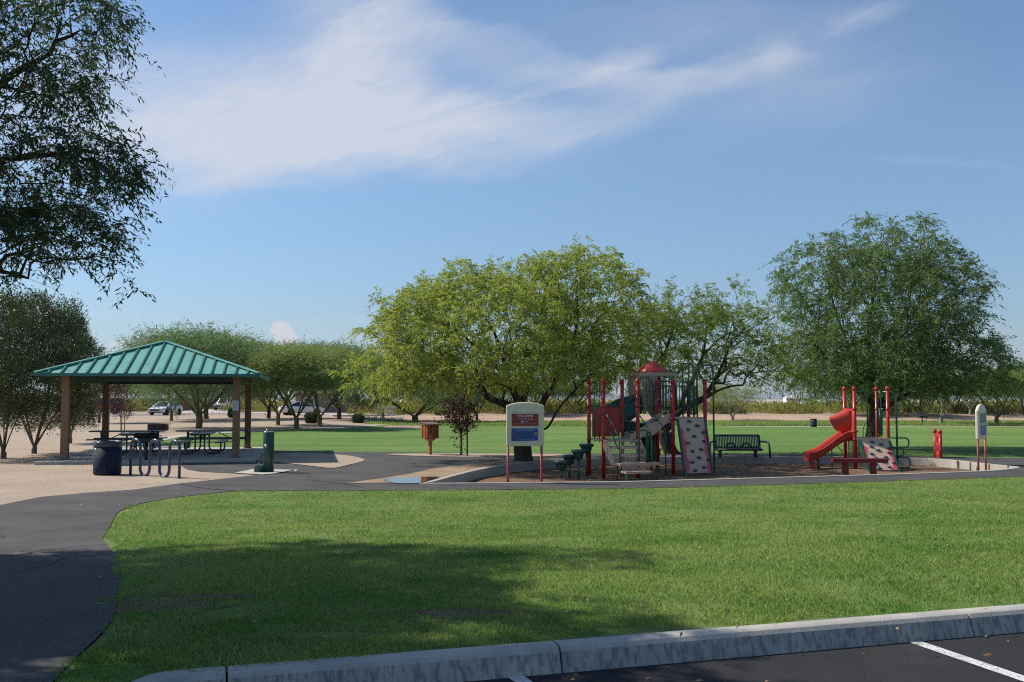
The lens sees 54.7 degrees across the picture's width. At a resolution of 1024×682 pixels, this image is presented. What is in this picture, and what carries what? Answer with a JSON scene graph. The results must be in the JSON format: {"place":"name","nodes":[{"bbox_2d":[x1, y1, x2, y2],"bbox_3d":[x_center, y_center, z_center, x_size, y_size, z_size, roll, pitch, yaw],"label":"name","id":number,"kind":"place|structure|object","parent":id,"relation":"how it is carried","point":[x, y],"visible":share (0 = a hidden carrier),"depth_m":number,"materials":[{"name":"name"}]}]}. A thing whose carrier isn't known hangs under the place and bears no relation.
{"place":"outdoors","nodes":[
{"label":"outdoors","id":0,"kind":"place"},
{"bbox_2d":[0,0,175,311],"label":"overhanging mesquite","id":1,"kind":"object","parent":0,"point":[27,217],"visible":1,"depth_m":12.35,"materials":[{"name":"green plant"}]},
{"bbox_2d":[84,398,121,413],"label":"parked car","id":2,"kind":"object","parent":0,"point":[99,403],"visible":0.15,"depth_m":115.15,"materials":[{"name":"red paint"}]},
{"bbox_2d":[11,411,353,417],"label":"road","id":3,"kind":"structure","parent":0,"point":[173,414],"depth_m":111.25,"materials":[{"name":"asphalt"}]},
{"bbox_2d":[148,401,182,414],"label":"parked car","id":4,"kind":"object","parent":3,"relation":"on","point":[164,410],"visible":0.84,"depth_m":107.09,"materials":[{"name":"white paint"}]},
{"bbox_2d":[293,389,358,412],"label":"house","id":5,"kind":"structure","parent":3,"relation":"on","point":[330,409],"depth_m":127.74,"materials":[{"name":"brown paint"}]},
{"bbox_2d":[0,416,378,504],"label":"gravel","id":6,"kind":"structure","parent":0,"point":[21,469],"depth_m":31.28,"materials":[{"name":"gravel"}]},
{"bbox_2d":[0,285,58,458],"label":"olive shrub","id":7,"kind":"object","parent":6,"relation":"on","point":[14,369],"visible":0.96,"depth_m":34.88,"materials":[{"name":"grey plant"}]},
{"bbox_2d":[0,285,96,453],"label":"olive shrub","id":8,"kind":"object","parent":6,"relation":"on","point":[49,314],"visible":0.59,"depth_m":38.01,"materials":[{"name":"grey plant"}]},
{"bbox_2d":[40,320,108,442],"bbox_3d":[-20.817,1.791,47.108,3.320,6.339,4.780,0,-3,0],"label":"olive shrub","id":9,"kind":"object","parent":6,"relation":"on","point":[92,413],"visible":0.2,"depth_m":47.02,"materials":[{"name":"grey plant"}]},
{"bbox_2d":[93,441,122,474],"bbox_3d":[-11.238,3.240,27.507,0.766,0.910,0.766,0,-3,0],"label":"trash can","id":10,"kind":"object","parent":6,"relation":"on","point":[107,457],"visible":1,"depth_m":27.20,"materials":[{"name":"blue metal"}]},
{"bbox_2d":[89,383,136,422],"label":"palo verde","id":11,"kind":"object","parent":6,"relation":"on","point":[129,385],"visible":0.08,"depth_m":78.55,"materials":[{"name":"green plant"}]},
{"bbox_2d":[102,384,138,429],"bbox_3d":[-24.269,3.855,61.520,2.211,3.751,2.216,0,-3,0],"label":"plum tree","id":12,"kind":"object","parent":6,"relation":"on","point":[123,404],"visible":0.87,"depth_m":61.42,"materials":[{"name":"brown plant"}]},
{"bbox_2d":[34,447,262,464],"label":"concrete slab","id":13,"kind":"structure","parent":6,"relation":"on","point":[252,454],"depth_m":33.91,"materials":[{"name":"concrete"}]},
{"bbox_2d":[86,430,167,448],"bbox_3d":[-14.987,3.866,38.623,2.750,0.742,1.672,1,-3,-12],"label":"picnic table","id":14,"kind":"object","parent":13,"relation":"on","point":[101,438],"visible":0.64,"depth_m":38.57,"materials":[{"name":"blue paint"}]},
{"bbox_2d":[116,432,164,454],"bbox_3d":[-13.669,3.708,35.937,1.672,0.742,2.500,1,-3,-12],"label":"picnic table","id":15,"kind":"object","parent":13,"relation":"on","point":[127,434],"visible":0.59,"depth_m":35.24,"materials":[{"name":"blue paint"}]},
{"bbox_2d":[134,431,161,459],"bbox_3d":[-12.005,3.563,32.648,0.865,1.131,0.572,1,-4,-17],"label":"park grill","id":16,"kind":"object","parent":13,"relation":"on","point":[146,438],"visible":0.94,"depth_m":32.62,"materials":[{"name":"grey paint"}]},
{"bbox_2d":[34,340,269,459],"bbox_3d":[-12.794,2.083,36.672,7.146,4.142,8.376,1,-3,-12],"label":"picnic shelter","id":17,"kind":"object","parent":13,"relation":"on","point":[164,362],"visible":0.92,"depth_m":33.69,"materials":[{"name":"green metal"}]},
{"bbox_2d":[232,401,238,410],"bbox_3d":[-9.431,2.201,33.767,0.205,0.340,0.011,1,-3,-12],"label":"paper notice","id":18,"kind":"object","parent":17,"relation":"attached to","point":[235,405],"visible":1,"depth_m":33.77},
{"bbox_2d":[174,431,228,453],"bbox_3d":[-11.327,3.724,36.213,1.672,0.742,2.550,1,-3,-12],"label":"picnic table","id":19,"kind":"object","parent":13,"relation":"on","point":[205,434],"visible":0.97,"depth_m":35.51,"materials":[{"name":"blue paint"}]},
{"bbox_2d":[176,430,249,448],"bbox_3d":[-11.842,3.900,39.216,2.750,0.742,1.672,1,-3,-12],"label":"picnic table","id":20,"kind":"object","parent":13,"relation":"on","point":[188,446],"visible":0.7,"depth_m":38.82,"materials":[{"name":"blue paint"}]},
{"bbox_2d":[128,438,180,478],"bbox_3d":[-9.684,3.211,26.821,2.287,1.129,0.136,-2,-4,35],"label":"bike rack","id":21,"kind":"object","parent":6,"relation":"on","point":[159,457],"visible":0.99,"depth_m":26.76,"materials":[{"name":"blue metal"}]},
{"bbox_2d":[147,423,168,446],"bbox_3d":[-15.434,4.145,42.996,0.911,1.192,0.603,1,-3,-11],"label":"park grill","id":22,"kind":"object","parent":6,"relation":"on","point":[152,426],"visible":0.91,"depth_m":42.75,"materials":[{"name":"grey paint"}]},
{"bbox_2d":[134,384,219,420],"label":"palo verde","id":23,"kind":"object","parent":6,"relation":"on","point":[171,410],"visible":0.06,"depth_m":83.03,"materials":[{"name":"green plant"}]},
{"bbox_2d":[107,318,287,427],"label":"palo verde","id":24,"kind":"object","parent":6,"relation":"on","point":[201,341],"visible":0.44,"depth_m":66.99,"materials":[{"name":"green plant"}]},
{"bbox_2d":[134,326,275,418],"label":"palo verde","id":25,"kind":"object","parent":6,"relation":"on","point":[205,415],"visible":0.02,"depth_m":88.13,"materials":[{"name":"green plant"}]},
{"bbox_2d":[227,408,232,417],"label":"clipped bush","id":26,"kind":"object","parent":6,"relation":"on","point":[229,413],"visible":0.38,"depth_m":92.74,"materials":[{"name":"green plant"}]},
{"bbox_2d":[252,341,288,417],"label":"palo verde","id":27,"kind":"object","parent":6,"relation":"on","point":[268,407],"visible":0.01,"depth_m":91.61,"materials":[{"name":"green plant"}]},
{"bbox_2d":[242,344,334,424],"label":"palo verde","id":28,"kind":"object","parent":6,"relation":"on","point":[277,415],"visible":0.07,"depth_m":74.13,"materials":[{"name":"green plant"}]},
{"bbox_2d":[231,338,356,428],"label":"palo verde","id":29,"kind":"object","parent":6,"relation":"on","point":[303,366],"visible":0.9,"depth_m":65.91,"materials":[{"name":"green plant"}]},
{"bbox_2d":[304,412,317,422],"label":"clipped bush","id":30,"kind":"object","parent":6,"relation":"on","point":[310,417],"visible":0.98,"depth_m":77.43,"materials":[{"name":"green plant"}]},
{"bbox_2d":[279,340,374,426],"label":"palo verde","id":31,"kind":"object","parent":6,"relation":"on","point":[333,399],"visible":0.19,"depth_m":70.39,"materials":[{"name":"green plant"}]},
{"bbox_2d":[308,336,383,418],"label":"palo verde","id":32,"kind":"object","parent":6,"relation":"on","point":[356,348],"visible":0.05,"depth_m":87.05,"materials":[{"name":"green plant"}]},
{"bbox_2d":[350,413,364,422],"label":"clipped bush","id":33,"kind":"object","parent":6,"relation":"on","point":[358,418],"visible":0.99,"depth_m":80.35,"materials":[{"name":"green plant"}]},
{"bbox_2d":[363,416,403,422],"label":"channel rocks","id":34,"kind":"object","parent":6,"relation":"on","point":[368,419],"visible":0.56,"depth_m":87.07,"materials":[{"name":"stone"}]},
{"bbox_2d":[321,370,505,421],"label":"palo verde","id":35,"kind":"object","parent":6,"relation":"on","point":[419,412],"visible":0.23,"depth_m":84.90,"materials":[{"name":"green plant"}]},
{"bbox_2d":[181,409,227,412],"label":"driveway","id":36,"kind":"structure","parent":0,"point":[213,411],"depth_m":137.53,"materials":[{"name":"concrete"}]},
{"bbox_2d":[213,398,232,409],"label":"parked car","id":37,"kind":"object","parent":36,"relation":"on","point":[216,406],"visible":0.51,"depth_m":152.95,"materials":[{"name":"white paint"}]},
{"bbox_2d":[195,385,265,408],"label":"house","id":38,"kind":"structure","parent":36,"relation":"on","point":[211,407],"depth_m":171.73,"materials":[{"name":"brown paint"}]},
{"bbox_2d":[142,424,387,445],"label":"walkway","id":39,"kind":"structure","parent":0,"point":[170,437],"depth_m":65.73,"materials":[{"name":"concrete"}]},
{"bbox_2d":[251,412,352,414],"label":"sidewalk","id":40,"kind":"structure","parent":0,"point":[304,413],"depth_m":118.25,"materials":[{"name":"concrete"}]},
{"bbox_2d":[0,450,1023,681],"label":"path","id":41,"kind":"structure","parent":0,"point":[51,613],"depth_m":16.36,"materials":[{"name":"asphalt"}]},
{"bbox_2d":[2,453,507,573],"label":"path cracks","id":42,"kind":"object","parent":41,"relation":"on","point":[193,486],"visible":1,"depth_m":22.81,"materials":[{"name":"asphalt"}]},
{"bbox_2d":[235,469,288,473],"bbox_3d":[-7.182,3.735,28.339,1.310,0.001,2.098,-1,-3,9],"label":"fountain pad","id":43,"kind":"object","parent":41,"relation":"on","point":[250,471],"visible":0.75,"depth_m":27.94,"materials":[{"name":"concrete"}]},
{"bbox_2d":[254,429,273,471],"bbox_3d":[-7.077,3.124,28.252,0.563,1.210,0.371,0,-3,0],"label":"drinking fountain","id":44,"kind":"object","parent":43,"relation":"on","point":[268,452],"visible":1,"depth_m":28.15,"materials":[{"name":"green metal"}]},
{"bbox_2d":[256,453,363,467],"bbox_3d":[-6.767,4.086,34.299,4.039,0.001,8.352,3,-4,-42],"label":"gravel bed","id":45,"kind":"object","parent":41,"relation":"on","point":[324,460],"visible":0.81,"depth_m":33.97,"materials":[{"name":"gravel"}]},
{"bbox_2d":[349,456,598,482],"bbox_3d":[-0.750,3.866,30.447,2.374,0.001,13.682,-2,-4,26],"label":"dirt bed","id":46,"kind":"object","parent":41,"relation":"on","point":[441,472],"visible":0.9,"depth_m":28.83,"materials":[{"name":"soil"}]},
{"bbox_2d":[384,477,438,482],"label":"puddle","id":47,"kind":"object","parent":46,"relation":"on","point":[409,479],"visible":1,"depth_m":25.51,"materials":[{"name":"grey liquid"}]},
{"bbox_2d":[323,232,669,460],"bbox_3d":[-0.170,0.179,33.473,11.854,8.029,9.340,0,-3,0],"label":"yellow green tree","id":48,"kind":"object","parent":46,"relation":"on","point":[438,364],"visible":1,"depth_m":32.19,"materials":[{"name":"green plant"}]},
{"bbox_2d":[389,453,562,456],"bbox_3d":[-1.326,4.235,36.797,6.868,0.001,2.244,0,-3,0],"label":"gravel strip","id":49,"kind":"object","parent":41,"relation":"on","point":[469,454],"visible":0.81,"depth_m":37.07,"materials":[{"name":"gravel"}]},
{"bbox_2d":[419,422,441,454],"bbox_3d":[-3.067,3.708,37.116,0.650,1.341,0.608,3,-4,-38],"label":"wooden box","id":50,"kind":"object","parent":49,"relation":"on","point":[429,432],"visible":0.9,"depth_m":37.01,"materials":[{"name":"brown wood"}]},
{"bbox_2d":[437,386,480,454],"bbox_3d":[-1.952,2.839,36.535,1.659,2.907,2.053,0,-3,0],"label":"plum tree","id":51,"kind":"object","parent":49,"relation":"on","point":[457,416],"visible":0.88,"depth_m":36.44,"materials":[{"name":"brown plant"}]},
{"bbox_2d":[466,411,467,455],"bbox_3d":[-1.646,3.453,36.357,0.071,1.762,0.062,1,-4,-22],"label":"tree stake","id":52,"kind":"object","parent":49,"relation":"on","point":[467,437],"visible":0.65,"depth_m":36.33,"materials":[{"name":"brown wood"}]},
{"bbox_2d":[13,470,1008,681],"bbox_3d":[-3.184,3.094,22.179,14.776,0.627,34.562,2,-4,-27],"label":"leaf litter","id":53,"kind":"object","parent":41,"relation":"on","point":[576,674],"visible":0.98,"depth_m":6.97,"materials":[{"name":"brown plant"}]},
{"bbox_2d":[419,456,1019,490],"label":"playground kerb","id":54,"kind":"structure","parent":41,"relation":"on","point":[467,476],"depth_m":32.47,"materials":[{"name":"concrete"}]},
{"bbox_2d":[933,429,941,457],"bbox_3d":[15.253,3.890,35.458,0.144,1.464,0.909,-1,-3,10],"label":"drum station","id":55,"kind":"object","parent":41,"relation":"on","point":[937,442],"visible":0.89,"depth_m":35.35,"materials":[{"name":"red paint"}]},
{"bbox_2d":[0,399,1023,681],"bbox_3d":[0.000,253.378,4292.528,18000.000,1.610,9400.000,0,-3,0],"label":"ground","id":56,"kind":"structure","parent":0,"point":[142,413],"depth_m":96.56,"materials":[{"name":"soil"}]},
{"bbox_2d":[119,384,172,397],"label":"palo verde","id":57,"kind":"object","parent":56,"relation":"on","point":[136,393],"visible":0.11,"depth_m":167.31,"materials":[{"name":"green plant"}]},
{"bbox_2d":[135,398,195,410],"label":"garden wall","id":58,"kind":"structure","parent":56,"relation":"on","point":[184,406],"depth_m":149.60,"materials":[{"name":"stone"}]},
{"bbox_2d":[242,340,324,399],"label":"palo verde","id":59,"kind":"object","parent":56,"relation":"on","point":[293,396],"visible":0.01,"depth_m":153.97,"materials":[{"name":"green plant"}]},
{"bbox_2d":[265,335,361,403],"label":"palo verde","id":60,"kind":"object","parent":56,"relation":"on","point":[293,342],"visible":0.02,"depth_m":167.99,"materials":[{"name":"green plant"}]},
{"bbox_2d":[314,342,401,398],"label":"palo verde","id":61,"kind":"object","parent":56,"relation":"on","point":[375,362],"visible":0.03,"depth_m":140.07,"materials":[{"name":"green plant"}]},
{"bbox_2d":[40,395,1023,414],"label":"scrub belt","id":62,"kind":"object","parent":56,"relation":"on","point":[769,407],"visible":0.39,"depth_m":101.75,"materials":[{"name":"plant"}]},
{"bbox_2d":[783,395,809,401],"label":"airfield building","id":63,"kind":"structure","parent":56,"relation":"on","point":[787,398],"depth_m":598.92,"materials":[{"name":"white paint"}]},
{"bbox_2d":[0,0,1023,396],"label":"sky","id":64,"kind":"structure","parent":0,"point":[322,154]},
{"bbox_2d":[45,476,1023,681],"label":"lawn","id":65,"kind":"structure","parent":0,"point":[649,629],"depth_m":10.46,"materials":[{"name":"plant"}]},
{"bbox_2d":[114,600,237,612],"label":"bare earth","id":66,"kind":"structure","parent":65,"relation":"on","point":[166,606],"depth_m":7.58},
{"bbox_2d":[369,609,535,617],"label":"bare earth","id":67,"kind":"structure","parent":65,"relation":"on","point":[458,612],"depth_m":7.17,"materials":[{"name":"soil"}]},
{"bbox_2d":[100,393,1017,398],"bbox_3d":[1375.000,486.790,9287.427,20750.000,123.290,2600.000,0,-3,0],"label":"hills","id":68,"kind":"structure","parent":0,"point":[755,397],"depth_m":8566.21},
{"bbox_2d":[161,424,1023,457],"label":"field","id":69,"kind":"structure","parent":0,"point":[1001,441],"depth_m":50.06,"materials":[{"name":"plant"}]},
{"bbox_2d":[458,363,500,420],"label":"palo verde","id":70,"kind":"object","parent":69,"relation":"on","point":[479,394],"visible":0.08,"depth_m":86.70,"materials":[{"name":"green plant"}]},
{"bbox_2d":[364,418,1023,425],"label":"tall grass","id":71,"kind":"structure","parent":69,"relation":"on","point":[748,422],"depth_m":78.95,"materials":[{"name":"plant"}]},
{"bbox_2d":[608,273,812,454],"bbox_3d":[7.761,1.027,38.088,8.311,7.083,5.551,0,-3,0],"label":"loose green tree","id":72,"kind":"object","parent":69,"relation":"on","point":[692,319],"visible":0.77,"depth_m":37.35,"materials":[{"name":"green plant"}]},
{"bbox_2d":[810,419,816,426],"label":"trash can","id":73,"kind":"object","parent":69,"relation":"on","point":[813,422],"visible":1,"depth_m":74.23,"materials":[{"name":"blue metal"}]},
{"bbox_2d":[758,211,1023,436],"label":"green tree","id":74,"kind":"object","parent":69,"relation":"on","point":[884,368],"visible":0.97,"depth_m":40.03,"materials":[{"name":"green plant"}]},
{"bbox_2d":[912,369,976,422],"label":"palo verde","id":75,"kind":"object","parent":69,"relation":"on","point":[941,417],"visible":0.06,"depth_m":79.06,"materials":[{"name":"green plant"}]},
{"bbox_2d":[961,361,1023,425],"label":"palo verde","id":76,"kind":"object","parent":69,"relation":"on","point":[1018,376],"visible":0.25,"depth_m":77.09,"materials":[{"name":"green plant"}]},
{"bbox_2d":[256,412,1023,420],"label":"bank","id":77,"kind":"structure","parent":0,"point":[576,418],"depth_m":94.01,"materials":[{"name":"plant"}]},
{"bbox_2d":[278,401,324,414],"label":"parked car","id":78,"kind":"object","parent":77,"relation":"on","point":[296,406],"visible":0.56,"depth_m":106.31,"materials":[{"name":"white paint"}]},
{"bbox_2d":[333,407,394,415],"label":"footbridge","id":79,"kind":"object","parent":77,"relation":"on","point":[375,413],"visible":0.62,"depth_m":98.26,"materials":[{"name":"concrete"}]},
{"bbox_2d":[432,408,447,414],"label":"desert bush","id":80,"kind":"object","parent":77,"relation":"on","point":[438,412],"visible":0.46,"depth_m":96.83,"materials":[{"name":"green plant"}]},
{"bbox_2d":[474,375,536,412],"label":"palo verde","id":81,"kind":"object","parent":77,"relation":"on","point":[495,395],"visible":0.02,"depth_m":103.40,"materials":[{"name":"green plant"}]},
{"bbox_2d":[500,377,571,402],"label":"palo verde","id":82,"kind":"object","parent":77,"relation":"on","point":[530,394],"visible":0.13,"depth_m":97.42,"materials":[{"name":"green plant"}]},
{"bbox_2d":[551,377,619,408],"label":"palo verde","id":83,"kind":"object","parent":77,"relation":"on","point":[575,395],"visible":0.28,"depth_m":102.98,"materials":[{"name":"green plant"}]},
{"bbox_2d":[677,380,735,413],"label":"palo verde","id":84,"kind":"object","parent":77,"relation":"on","point":[699,387],"visible":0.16,"depth_m":100.93,"materials":[{"name":"green plant"}]},
{"bbox_2d":[698,383,764,420],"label":"palo verde","id":85,"kind":"object","parent":77,"relation":"on","point":[721,394],"visible":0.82,"depth_m":90.39,"materials":[{"name":"green plant"}]},
{"bbox_2d":[804,376,882,412],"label":"palo verde","id":86,"kind":"object","parent":77,"relation":"on","point":[838,395],"visible":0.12,"depth_m":96.81,"materials":[{"name":"green plant"}]},
{"bbox_2d":[840,386,916,413],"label":"palo verde","id":87,"kind":"object","parent":77,"relation":"on","point":[879,397],"visible":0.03,"depth_m":98.33,"materials":[{"name":"green plant"}]},
{"bbox_2d":[893,379,945,414],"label":"palo verde","id":88,"kind":"object","parent":77,"relation":"on","point":[919,410],"visible":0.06,"depth_m":94.86,"materials":[{"name":"green plant"}]},
{"bbox_2d":[924,395,983,412],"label":"palo verde","id":89,"kind":"object","parent":77,"relation":"on","point":[956,407],"depth_m":101.19,"materials":[{"name":"green plant"}]},
{"bbox_2d":[945,372,983,414],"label":"palo verde","id":90,"kind":"object","parent":77,"relation":"on","point":[970,410],"visible":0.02,"depth_m":97.16,"materials":[{"name":"green plant"}]},
{"bbox_2d":[996,355,1023,414],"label":"palo verde","id":91,"kind":"object","parent":77,"relation":"on","point":[1022,408],"visible":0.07,"depth_m":97.30,"materials":[{"name":"green plant"}]},
{"bbox_2d":[292,400,1001,403],"bbox_3d":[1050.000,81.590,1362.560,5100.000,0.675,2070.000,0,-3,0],"label":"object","id":92,"kind":"structure","parent":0,"point":[781,400],"depth_m":1289.02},
{"bbox_2d":[466,463,973,482],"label":"mulch","id":93,"kind":"object","parent":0,"point":[722,471],"visible":0.38,"depth_m":31.53,"materials":[{"name":"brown wood"}]},
{"bbox_2d":[506,402,543,481],"bbox_3d":[0.330,2.741,24.824,0.953,2.413,0.116,0,-3,0],"label":"sign board","id":94,"kind":"object","parent":93,"relation":"on","point":[524,423],"visible":0.99,"depth_m":24.81,"materials":[{"name":"white paint"}]},
{"bbox_2d":[554,460,568,478],"bbox_3d":[1.459,3.866,29.201,0.449,0.679,0.430,0,-3,0],"label":"stepping pod","id":95,"kind":"object","parent":93,"relation":"on","point":[561,465],"visible":0.98,"depth_m":29.10,"materials":[{"name":"green paint"}]},
{"bbox_2d":[562,454,574,476],"bbox_3d":[1.722,3.825,29.721,0.449,0.821,0.430,3,-4,-40],"label":"stepping pod","id":96,"kind":"object","parent":93,"relation":"on","point":[570,458],"visible":0.81,"depth_m":29.63,"materials":[{"name":"green paint"}]},
{"bbox_2d":[571,449,585,478],"bbox_3d":[1.974,3.716,29.337,0.430,0.994,0.449,-1,-3,10],"label":"stepping pod","id":97,"kind":"object","parent":93,"relation":"on","point":[578,454],"visible":0.97,"depth_m":29.27,"materials":[{"name":"green paint"}]},
{"bbox_2d":[579,443,593,475],"bbox_3d":[2.267,3.695,30.130,0.430,1.130,0.449,2,-4,-30],"label":"stepping pod","id":98,"kind":"object","parent":93,"relation":"on","point":[587,447],"visible":0.88,"depth_m":30.08,"materials":[{"name":"green paint"}]},
{"bbox_2d":[586,361,714,480],"bbox_3d":[4.010,2.443,30.639,3.460,3.788,5.053,-3,-5,44],"label":"play structure","id":99,"kind":"object","parent":93,"relation":"on","point":[614,418],"visible":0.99,"depth_m":30.61,"materials":[{"name":"red paint"}]},
{"bbox_2d":[710,434,770,457],"bbox_3d":[8.135,3.775,35.576,2.188,0.812,0.718,0,-3,3],"label":"park bench","id":100,"kind":"object","parent":93,"relation":"on","point":[738,447],"visible":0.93,"depth_m":35.77,"materials":[{"name":"green metal"}]},
{"bbox_2d":[803,386,910,471],"bbox_3d":[11.650,2.999,33.175,3.452,2.975,2.146,0,-3,2],"label":"play structure","id":101,"kind":"object","parent":93,"relation":"on","point":[843,422],"visible":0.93,"depth_m":33.24,"materials":[{"name":"red paint"}]},
{"bbox_2d":[830,458,888,474],"bbox_3d":[10.678,3.963,30.420,1.660,0.708,0.340,0,-3,4],"label":"red beam table","id":102,"kind":"object","parent":93,"relation":"on","point":[872,462],"visible":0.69,"depth_m":30.30,"materials":[{"name":"paint"}]},
{"bbox_2d":[975,404,986,470],"bbox_3d":[14.864,3.163,31.313,0.116,2.330,0.953,-3,-4,40],"label":"sign board","id":103,"kind":"object","parent":93,"relation":"on","point":[980,421],"visible":0.98,"depth_m":31.16,"materials":[{"name":"red paint"}]},
{"bbox_2d":[468,632,1023,681],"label":"parking lot","id":104,"kind":"structure","parent":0,"point":[887,663],"depth_m":6.21,"materials":[{"name":"asphalt"}]},
{"bbox_2d":[508,676,531,681],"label":"stall line","id":105,"kind":"object","parent":104,"relation":"on","point":[519,678],"visible":0.57,"depth_m":5.92,"materials":[{"name":"paint"}]},
{"bbox_2d":[132,604,1023,681],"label":"kerb","id":106,"kind":"structure","parent":104,"relation":"on","point":[476,663],"depth_m":6.25,"materials":[{"name":"concrete"}]},
{"bbox_2d":[909,641,1023,680],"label":"stall line","id":107,"kind":"object","parent":104,"relation":"on","point":[976,662],"visible":0.88,"depth_m":6.36,"materials":[{"name":"paint"}]},
{"bbox_2d":[737,426,866,426],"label":"field path","id":108,"kind":"structure","parent":0,"point":[790,426],"depth_m":75.07,"materials":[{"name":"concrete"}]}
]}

